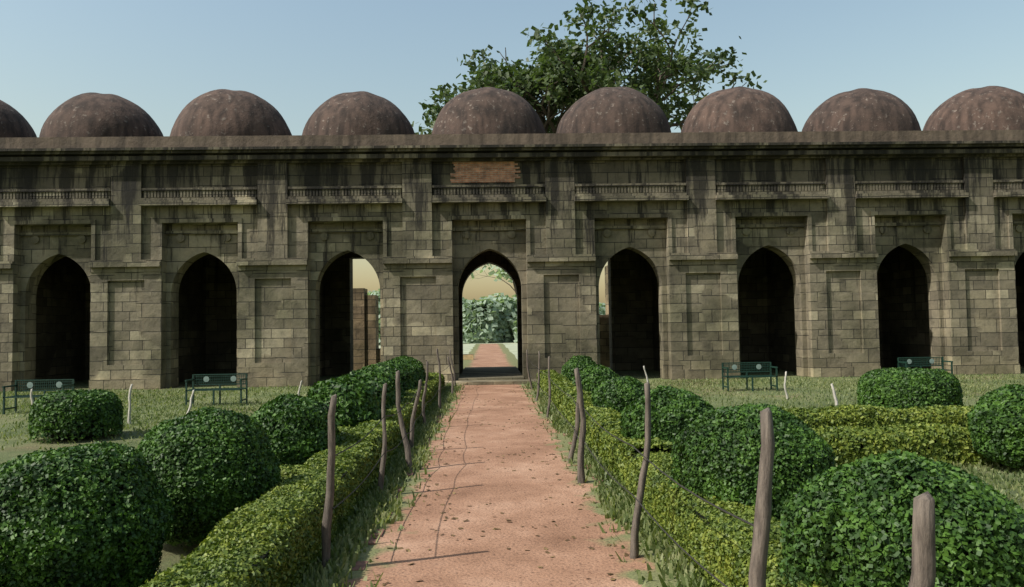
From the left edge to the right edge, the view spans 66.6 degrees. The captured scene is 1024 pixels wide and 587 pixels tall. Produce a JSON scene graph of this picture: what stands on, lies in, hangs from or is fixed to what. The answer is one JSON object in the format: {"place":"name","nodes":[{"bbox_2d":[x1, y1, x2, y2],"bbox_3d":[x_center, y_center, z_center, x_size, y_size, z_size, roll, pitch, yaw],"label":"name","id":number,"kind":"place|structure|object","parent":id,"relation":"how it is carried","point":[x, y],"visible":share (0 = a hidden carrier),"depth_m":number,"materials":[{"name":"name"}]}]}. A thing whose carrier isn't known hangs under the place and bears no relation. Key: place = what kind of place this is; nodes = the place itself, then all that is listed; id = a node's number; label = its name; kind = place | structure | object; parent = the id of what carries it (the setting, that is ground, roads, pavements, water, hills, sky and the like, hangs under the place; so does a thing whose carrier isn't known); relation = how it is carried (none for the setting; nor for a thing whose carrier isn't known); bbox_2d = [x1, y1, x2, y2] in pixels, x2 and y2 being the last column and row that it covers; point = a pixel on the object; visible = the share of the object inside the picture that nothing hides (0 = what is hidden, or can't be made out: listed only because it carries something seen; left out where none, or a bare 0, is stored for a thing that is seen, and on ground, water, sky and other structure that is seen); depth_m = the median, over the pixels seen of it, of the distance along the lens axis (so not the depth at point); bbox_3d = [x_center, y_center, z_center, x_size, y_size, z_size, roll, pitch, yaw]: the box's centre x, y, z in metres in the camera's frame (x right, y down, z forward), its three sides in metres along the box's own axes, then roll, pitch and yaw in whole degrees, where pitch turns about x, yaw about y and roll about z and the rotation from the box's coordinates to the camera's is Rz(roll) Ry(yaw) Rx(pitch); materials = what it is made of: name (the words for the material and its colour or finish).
{"place":"outdoors","nodes":[
{"label":"outdoors","id":0,"kind":"place"},
{"bbox_2d":[140,449,367,586],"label":"path hedge","id":1,"kind":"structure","parent":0,"point":[293,516],"depth_m":5.04,"materials":[{"name":"green plant"}]},
{"bbox_2d":[353,288,380,369],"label":"ruin wall","id":2,"kind":"structure","parent":0,"point":[366,350],"depth_m":33.27,"materials":[{"name":"beige stone"}]},
{"bbox_2d":[324,397,419,497],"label":"path hedge","id":3,"kind":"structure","parent":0,"point":[368,447],"depth_m":9.21,"materials":[{"name":"green plant"}]},
{"bbox_2d":[353,342,609,370],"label":"yard ground","id":4,"kind":"structure","parent":0,"point":[512,347],"depth_m":69.48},
{"bbox_2d":[379,300,511,336],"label":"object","id":5,"kind":"object","parent":4,"relation":"on","point":[483,314],"depth_m":87.84,"materials":[{"name":"green plant"}]},
{"bbox_2d":[368,289,605,344],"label":"thicket leaves","id":6,"kind":"object","parent":4,"relation":"on","point":[494,325],"visible":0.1,"depth_m":87.56,"materials":[{"name":"green plant"}]},
{"bbox_2d":[444,366,536,384],"bbox_3d":[-0.739,2.847,27.341,3.800,0.160,7.700,-1,-3,-2],"label":"doorway step","id":7,"kind":"object","parent":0,"point":[490,375],"visible":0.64,"depth_m":24.81,"materials":[{"name":"grey stone"}]},
{"bbox_2d":[468,264,516,296],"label":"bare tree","id":8,"kind":"object","parent":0,"point":[501,272],"depth_m":57.12,"materials":[{"name":"green plant"}]},
{"bbox_2d":[315,344,684,586],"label":"dirt path","id":9,"kind":"structure","parent":0,"point":[519,496],"depth_m":7.12,"materials":[{"name":"brown soil"}]},
{"bbox_2d":[321,394,336,568],"bbox_3d":[-1.295,1.401,5.563,0.141,1.366,0.077,-3,-3,34],"label":"fence post","id":10,"kind":"object","parent":9,"relation":"on","point":[327,519],"visible":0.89,"depth_m":5.54,"materials":[{"name":"brown wood"}]},
{"bbox_2d":[378,383,386,490],"bbox_3d":[-1.347,1.562,8.086,0.114,1.265,0.075,-1,-3,-2],"label":"fence post","id":11,"kind":"object","parent":9,"relation":"on","point":[382,468],"visible":0.84,"depth_m":8.06,"materials":[{"name":"brown wood"}]},
{"bbox_2d":[396,370,411,469],"bbox_3d":[-1.305,1.597,9.510,0.239,1.320,0.085,-2,-3,20],"label":"fence post","id":12,"kind":"object","parent":9,"relation":"on","point":[408,457],"visible":0.88,"depth_m":9.49,"materials":[{"name":"brown wood"}]},
{"bbox_2d":[409,379,421,448],"bbox_3d":[-1.363,1.760,10.908,0.225,1.118,0.076,-1,-3,11],"label":"fence post","id":13,"kind":"object","parent":9,"relation":"on","point":[411,439],"visible":0.82,"depth_m":10.89,"materials":[{"name":"brown wood"}]},
{"bbox_2d":[422,361,428,424],"bbox_3d":[-1.500,1.801,13.483,0.125,1.265,0.092,-1,-3,-2],"label":"fence post","id":14,"kind":"object","parent":9,"relation":"on","point":[424,395],"visible":0.84,"depth_m":13.45,"materials":[{"name":"brown wood"}]},
{"bbox_2d":[436,348,440,409],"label":"fence post","id":15,"kind":"object","parent":9,"relation":"on","point":[439,396],"visible":0.88,"depth_m":16.18,"materials":[{"name":"brown wood"}]},
{"bbox_2d":[447,356,453,392],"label":"fence post","id":16,"kind":"object","parent":9,"relation":"on","point":[452,387],"visible":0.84,"depth_m":19.79,"materials":[{"name":"brown wood"}]},
{"bbox_2d":[333,360,753,586],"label":"fence wires","id":17,"kind":"object","parent":16,"relation":"attached to","point":[737,517],"visible":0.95,"depth_m":5.80,"materials":[{"name":"grey metal"}]},
{"bbox_2d":[450,350,455,387],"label":"fence post","id":18,"kind":"object","parent":9,"relation":"on","point":[453,370],"visible":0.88,"depth_m":22.24,"materials":[{"name":"brown wood"}]},
{"bbox_2d":[463,354,473,359],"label":"stone blocks","id":19,"kind":"object","parent":9,"relation":"on","point":[468,356],"depth_m":42.34,"materials":[{"name":"beige stone"}]},
{"bbox_2d":[339,399,640,586],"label":"path brick edging","id":20,"kind":"object","parent":9,"relation":"on","point":[362,564],"visible":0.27,"depth_m":6.31,"materials":[{"name":"red brick"}]},
{"bbox_2d":[296,381,717,586],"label":"path verge tufts","id":21,"kind":"object","parent":9,"relation":"on","point":[615,502],"visible":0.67,"depth_m":7.09,"materials":[{"name":"green plant"}]},
{"bbox_2d":[371,386,648,584],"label":"path leaf litter","id":22,"kind":"object","parent":9,"relation":"on","point":[573,537],"visible":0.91,"depth_m":7.59,"materials":[{"name":"brown plant"}]},
{"bbox_2d":[526,350,532,389],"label":"fence post","id":23,"kind":"object","parent":9,"relation":"on","point":[528,370],"visible":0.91,"depth_m":21.42,"materials":[{"name":"brown wood"}]},
{"bbox_2d":[535,351,539,400],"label":"fence post","id":24,"kind":"object","parent":9,"relation":"on","point":[538,390],"visible":0.88,"depth_m":18.17,"materials":[{"name":"brown wood"}]},
{"bbox_2d":[546,356,550,417],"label":"fence post","id":25,"kind":"object","parent":9,"relation":"on","point":[549,400],"visible":0.86,"depth_m":14.83,"materials":[{"name":"brown wood"}]},
{"bbox_2d":[568,396,579,460],"bbox_3d":[0.783,1.681,9.857,0.197,1.118,0.070,-2,-3,19],"label":"fence post","id":26,"kind":"object","parent":9,"relation":"on","point":[577,427],"visible":0.56,"depth_m":9.82,"materials":[{"name":"brown wood"}]},
{"bbox_2d":[574,368,585,483],"bbox_3d":[0.756,1.499,8.580,0.098,1.371,0.121,-2,-3,27],"label":"fence post","id":27,"kind":"object","parent":9,"relation":"on","point":[580,465],"visible":0.91,"depth_m":8.57,"materials":[{"name":"brown wood"}]},
{"bbox_2d":[630,382,650,558],"bbox_3d":[0.950,1.363,5.821,0.224,1.395,0.069,0,-3,-19],"label":"fence post","id":28,"kind":"object","parent":9,"relation":"on","point":[634,548],"visible":0.88,"depth_m":5.81,"materials":[{"name":"brown wood"}]},
{"bbox_2d":[0,157,1023,390],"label":"stone wall","id":29,"kind":"structure","parent":0,"point":[33,262],"depth_m":24.71,"materials":[{"name":"stone"}]},
{"bbox_2d":[450,161,519,182],"bbox_3d":[-0.843,-3.875,24.669,2.223,0.720,0.023,-1,-3,-2],"label":"brick patch","id":30,"kind":"object","parent":29,"relation":"attached to","point":[494,171],"visible":1,"depth_m":24.66,"materials":[{"name":"brown brick"}]},
{"bbox_2d":[0,140,1023,391],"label":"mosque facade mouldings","id":31,"kind":"object","parent":29,"relation":"attached to","point":[128,196],"visible":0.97,"depth_m":24.50,"materials":[{"name":"grey stone"}]},
{"bbox_2d":[0,130,1023,148],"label":"cornice","id":32,"kind":"structure","parent":29,"relation":"on","point":[472,139],"depth_m":24.46,"materials":[{"name":"grey stone"}]},
{"bbox_2d":[0,100,36,137],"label":"dome","id":33,"kind":"structure","parent":32,"relation":"on","point":[14,122],"depth_m":26.82,"materials":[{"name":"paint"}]},
{"bbox_2d":[39,92,162,136],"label":"dome","id":34,"kind":"structure","parent":32,"relation":"on","point":[91,114],"depth_m":25.90,"materials":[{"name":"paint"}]},
{"bbox_2d":[170,89,291,135],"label":"dome","id":35,"kind":"structure","parent":32,"relation":"on","point":[222,112],"depth_m":25.96,"materials":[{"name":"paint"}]},
{"bbox_2d":[302,91,414,134],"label":"dome","id":36,"kind":"structure","parent":32,"relation":"on","point":[358,113],"depth_m":26.12,"materials":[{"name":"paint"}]},
{"bbox_2d":[432,87,545,133],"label":"dome","id":37,"kind":"structure","parent":32,"relation":"on","point":[488,110],"depth_m":26.24,"materials":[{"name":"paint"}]},
{"bbox_2d":[556,87,670,132],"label":"dome","id":38,"kind":"structure","parent":32,"relation":"on","point":[616,110],"depth_m":26.36,"materials":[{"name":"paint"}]},
{"bbox_2d":[681,86,797,131],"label":"dome","id":39,"kind":"structure","parent":32,"relation":"on","point":[740,109],"depth_m":26.52,"materials":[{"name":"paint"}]},
{"bbox_2d":[802,88,920,131],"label":"dome","id":40,"kind":"structure","parent":32,"relation":"on","point":[863,109],"depth_m":26.72,"materials":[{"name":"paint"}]},
{"bbox_2d":[923,86,1023,130],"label":"dome","id":41,"kind":"structure","parent":32,"relation":"on","point":[992,108],"depth_m":27.00,"materials":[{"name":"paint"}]},
{"bbox_2d":[0,366,1023,578],"bbox_3d":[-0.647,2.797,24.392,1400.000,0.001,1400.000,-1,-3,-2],"label":"lawn ground","id":42,"kind":"structure","parent":0,"point":[168,551],"depth_m":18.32,"materials":[{"name":"green plant"}]},
{"bbox_2d":[30,389,33,404],"bbox_3d":[-9.908,2.320,16.125,0.081,0.715,0.111,-2,-3,21],"label":"white stake","id":43,"kind":"object","parent":42,"relation":"on","point":[31,398],"visible":0.45,"depth_m":16.09,"materials":[{"name":"white wood"}]},
{"bbox_2d":[2,379,74,414],"bbox_3d":[-10.434,2.272,17.191,1.300,0.720,0.494,-1,-3,-2],"label":"garden bench","id":44,"kind":"object","parent":42,"relation":"on","point":[29,385],"visible":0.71,"depth_m":17.41,"materials":[{"name":"green metal"}]},
{"bbox_2d":[28,389,124,443],"bbox_3d":[-7.200,1.992,12.911,1.414,0.808,1.406,-1,-3,-2],"label":"topiary drum","id":45,"kind":"object","parent":42,"relation":"on","point":[110,403],"depth_m":12.43,"materials":[{"name":"green plant"}]},
{"bbox_2d":[0,441,173,586],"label":"topiary ball","id":46,"kind":"object","parent":42,"relation":"on","point":[70,556],"depth_m":4.55,"materials":[{"name":"green plant"}]},
{"bbox_2d":[127,384,132,423],"bbox_3d":[-7.252,2.147,14.802,0.087,0.865,0.117,0,-3,-27],"label":"white stake","id":47,"kind":"object","parent":42,"relation":"on","point":[129,409],"visible":0.88,"depth_m":14.78,"materials":[{"name":"white wood"}]},
{"bbox_2d":[186,390,194,413],"bbox_3d":[-6.788,2.334,16.393,0.205,0.615,0.080,0,-3,-17],"label":"white stake","id":48,"kind":"object","parent":42,"relation":"on","point":[190,406],"visible":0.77,"depth_m":16.39,"materials":[{"name":"white wood"}]},
{"bbox_2d":[129,406,280,546],"bbox_3d":[-2.521,1.481,6.418,1.227,1.073,1.219,-1,-3,-2],"label":"topiary ball","id":49,"kind":"object","parent":42,"relation":"on","point":[156,442],"depth_m":6.02,"materials":[{"name":"green plant"}]},
{"bbox_2d":[185,373,247,405],"bbox_3d":[-6.970,2.272,18.399,1.300,0.720,0.494,-1,-3,-2],"label":"garden bench","id":50,"kind":"object","parent":42,"relation":"on","point":[205,379],"visible":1,"depth_m":18.61,"materials":[{"name":"green metal"}]},
{"bbox_2d":[277,463,302,481],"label":"cross hedge","id":51,"kind":"object","parent":42,"relation":"on","point":[288,471],"depth_m":7.33,"materials":[{"name":"green plant"}]},
{"bbox_2d":[250,393,341,465],"bbox_3d":[-2.447,1.615,8.668,1.151,1.011,1.140,-1,-3,-2],"label":"topiary ball","id":52,"kind":"object","parent":42,"relation":"on","point":[279,410],"depth_m":8.30,"materials":[{"name":"green plant"}]},
{"bbox_2d":[307,376,381,426],"bbox_3d":[-2.447,1.710,11.163,1.189,1.055,1.185,-1,-3,-2],"label":"bush","id":53,"kind":"object","parent":42,"relation":"on","point":[347,399],"depth_m":10.81,"materials":[{"name":"green plant"}]},
{"bbox_2d":[337,425,352,432],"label":"cross hedge","id":54,"kind":"object","parent":42,"relation":"on","point":[343,428],"visible":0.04,"depth_m":10.20,"materials":[{"name":"green plant"}]},
{"bbox_2d":[329,372,390,408],"bbox_3d":[-2.447,1.743,12.003,1.204,1.067,1.205,-1,-3,-2],"label":"bush","id":55,"kind":"object","parent":42,"relation":"on","point":[368,380],"depth_m":11.84,"materials":[{"name":"green plant"}]},
{"bbox_2d":[344,369,395,406],"bbox_3d":[-2.481,1.777,12.857,1.223,1.057,1.187,-1,-3,-2],"label":"bush","id":56,"kind":"object","parent":42,"relation":"on","point":[381,380],"visible":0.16,"depth_m":12.71,"materials":[{"name":"green plant"}]},
{"bbox_2d":[354,366,401,400],"bbox_3d":[-2.528,1.823,13.707,1.203,1.079,1.188,-1,-3,-2],"label":"bush","id":57,"kind":"object","parent":42,"relation":"on","point":[391,378],"visible":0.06,"depth_m":13.60,"materials":[{"name":"green plant"}]},
{"bbox_2d":[359,365,405,396],"bbox_3d":[-2.578,1.857,14.552,1.218,1.066,1.227,-1,-3,-2],"label":"bush","id":58,"kind":"object","parent":42,"relation":"on","point":[393,373],"visible":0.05,"depth_m":14.45,"materials":[{"name":"green plant"}]},
{"bbox_2d":[371,363,408,391],"bbox_3d":[-2.609,1.900,15.411,1.218,1.051,1.196,-1,-3,-2],"label":"bush","id":59,"kind":"object","parent":42,"relation":"on","point":[403,378],"visible":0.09,"depth_m":15.29,"materials":[{"name":"green plant"}]},
{"bbox_2d":[377,361,414,388],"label":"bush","id":60,"kind":"object","parent":42,"relation":"on","point":[409,380],"visible":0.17,"depth_m":16.10,"materials":[{"name":"green plant"}]},
{"bbox_2d":[381,358,422,380],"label":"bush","id":61,"kind":"object","parent":42,"relation":"on","point":[417,371],"visible":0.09,"depth_m":17.84,"materials":[{"name":"green plant"}]},
{"bbox_2d":[387,360,418,386],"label":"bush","id":62,"kind":"object","parent":42,"relation":"on","point":[413,374],"visible":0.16,"depth_m":16.95,"materials":[{"name":"green plant"}]},
{"bbox_2d":[391,356,425,379],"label":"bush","id":63,"kind":"object","parent":42,"relation":"on","point":[418,366],"visible":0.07,"depth_m":18.70,"materials":[{"name":"green plant"}]},
{"bbox_2d":[395,355,425,376],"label":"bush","id":64,"kind":"object","parent":42,"relation":"on","point":[421,365],"visible":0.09,"depth_m":19.56,"materials":[{"name":"green plant"}]},
{"bbox_2d":[403,372,444,421],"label":"path hedge","id":65,"kind":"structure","parent":42,"relation":"on","point":[432,387],"depth_m":17.10,"materials":[{"name":"green plant"}]},
{"bbox_2d":[35,246,1023,385],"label":"mosque inner walls","id":66,"kind":"structure","parent":42,"relation":"on","point":[207,316],"depth_m":29.63,"materials":[{"name":"grey stone"}]},
{"bbox_2d":[44,437,1023,586],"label":"lawn tufts","id":67,"kind":"object","parent":42,"relation":"on","point":[996,476],"visible":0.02,"depth_m":8.26,"materials":[{"name":"green plant"}]},
{"bbox_2d":[561,355,596,381],"bbox_3d":[1.852,2.132,21.198,1.061,0.934,1.091,-1,-3,-2],"label":"topiary ball","id":68,"kind":"object","parent":42,"relation":"on","point":[581,362],"depth_m":20.90,"materials":[{"name":"green plant"}]},
{"bbox_2d":[572,364,619,392],"bbox_3d":[1.793,1.945,16.494,1.085,0.892,1.081,-1,-3,-2],"label":"topiary ball","id":69,"kind":"object","parent":42,"relation":"on","point":[591,373],"depth_m":16.16,"materials":[{"name":"green plant"}]},
{"bbox_2d":[591,376,651,412],"bbox_3d":[1.793,1.766,12.498,1.079,0.900,1.108,-1,-3,-2],"label":"topiary ball","id":70,"kind":"object","parent":42,"relation":"on","point":[628,386],"depth_m":12.17,"materials":[{"name":"green plant"}]},
{"bbox_2d":[620,385,715,442],"bbox_3d":[1.818,1.556,8.994,1.199,1.004,1.199,-1,-3,-2],"label":"topiary ball","id":71,"kind":"object","parent":42,"relation":"on","point":[695,404],"depth_m":8.65,"materials":[{"name":"green plant"}]},
{"bbox_2d":[722,362,777,390],"bbox_3d":[6.133,2.145,20.110,1.300,0.720,0.494,-1,-3,-2],"label":"garden bench","id":72,"kind":"object","parent":42,"relation":"on","point":[734,367],"visible":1,"depth_m":20.32,"materials":[{"name":"green metal"}]},
{"bbox_2d":[668,403,835,519],"bbox_3d":[1.871,1.394,6.052,1.282,1.100,1.310,-1,-3,-2],"label":"topiary ball","id":73,"kind":"object","parent":42,"relation":"on","point":[800,435],"depth_m":5.67,"materials":[{"name":"green plant"}]},
{"bbox_2d":[748,407,774,586],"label":"fence post","id":74,"kind":"object","parent":42,"relation":"on","point":[760,545],"visible":1,"depth_m":3.40,"materials":[{"name":"brown wood"}]},
{"bbox_2d":[784,371,788,398],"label":"post","id":75,"kind":"object","parent":42,"relation":"on","point":[785,389],"visible":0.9,"depth_m":17.70,"materials":[{"name":"white wood"}]},
{"bbox_2d":[831,383,837,404],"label":"post","id":76,"kind":"object","parent":42,"relation":"on","point":[834,395],"visible":0.41,"depth_m":11.89,"materials":[{"name":"white wood"}]},
{"bbox_2d":[780,404,973,428],"bbox_3d":[9.105,1.818,11.413,13.358,0.572,0.640,-1,-3,-2],"label":"hedge","id":77,"kind":"object","parent":42,"relation":"on","point":[833,413],"depth_m":11.07,"materials":[{"name":"green plant"}]},
{"bbox_2d":[778,449,1023,586],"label":"topiary ball","id":78,"kind":"object","parent":42,"relation":"on","point":[992,508],"depth_m":3.49,"materials":[{"name":"green plant"}]},
{"bbox_2d":[811,422,1001,465],"bbox_3d":[9.159,1.759,9.618,13.365,0.532,0.637,-1,-3,-2],"label":"hedge","id":79,"kind":"object","parent":42,"relation":"on","point":[895,436],"depth_m":9.23,"materials":[{"name":"green plant"}]},
{"bbox_2d":[856,367,963,408],"bbox_3d":[7.355,1.809,14.466,1.802,0.871,1.797,-1,-3,-2],"label":"topiary drum","id":80,"kind":"object","parent":42,"relation":"on","point":[898,378],"depth_m":13.85,"materials":[{"name":"green plant"}]},
{"bbox_2d":[908,491,935,586],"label":"fence post","id":81,"kind":"object","parent":42,"relation":"on","point":[923,573],"visible":1,"depth_m":2.53,"materials":[{"name":"brown wood"}]},
{"bbox_2d":[897,357,952,373],"bbox_3d":[11.439,2.128,21.576,1.300,0.720,0.494,-1,-3,-2],"label":"garden bench","id":82,"kind":"object","parent":42,"relation":"on","point":[909,361],"visible":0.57,"depth_m":21.80,"materials":[{"name":"green metal"}]},
{"bbox_2d":[967,384,1023,468],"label":"topiary ball","id":83,"kind":"object","parent":42,"relation":"on","point":[1000,399],"depth_m":8.79,"materials":[{"name":"green plant"}]},
{"bbox_2d":[0,0,1023,302],"label":"sky","id":84,"kind":"structure","parent":0,"point":[159,56],"materials":[{"name":"blue"}]},
{"bbox_2d":[536,369,590,418],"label":"hedge path","id":85,"kind":"structure","parent":0,"point":[565,385],"depth_m":16.42,"materials":[{"name":"green plant"}]},
{"bbox_2d":[411,0,766,133],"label":"tree","id":86,"kind":"object","parent":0,"point":[499,77],"depth_m":34.98,"materials":[{"name":"green plant"}]},
{"bbox_2d":[599,265,609,366],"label":"ruin wall","id":87,"kind":"structure","parent":0,"point":[604,343],"depth_m":32.74,"materials":[{"name":"brown stone"}]},
{"bbox_2d":[565,394,674,485],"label":"path hedge","id":88,"kind":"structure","parent":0,"point":[613,453],"depth_m":9.51,"materials":[{"name":"green plant"}]},
{"bbox_2d":[624,448,837,586],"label":"path hedge","id":89,"kind":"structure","parent":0,"point":[719,549],"depth_m":5.27,"materials":[{"name":"green plant"}]}
]}

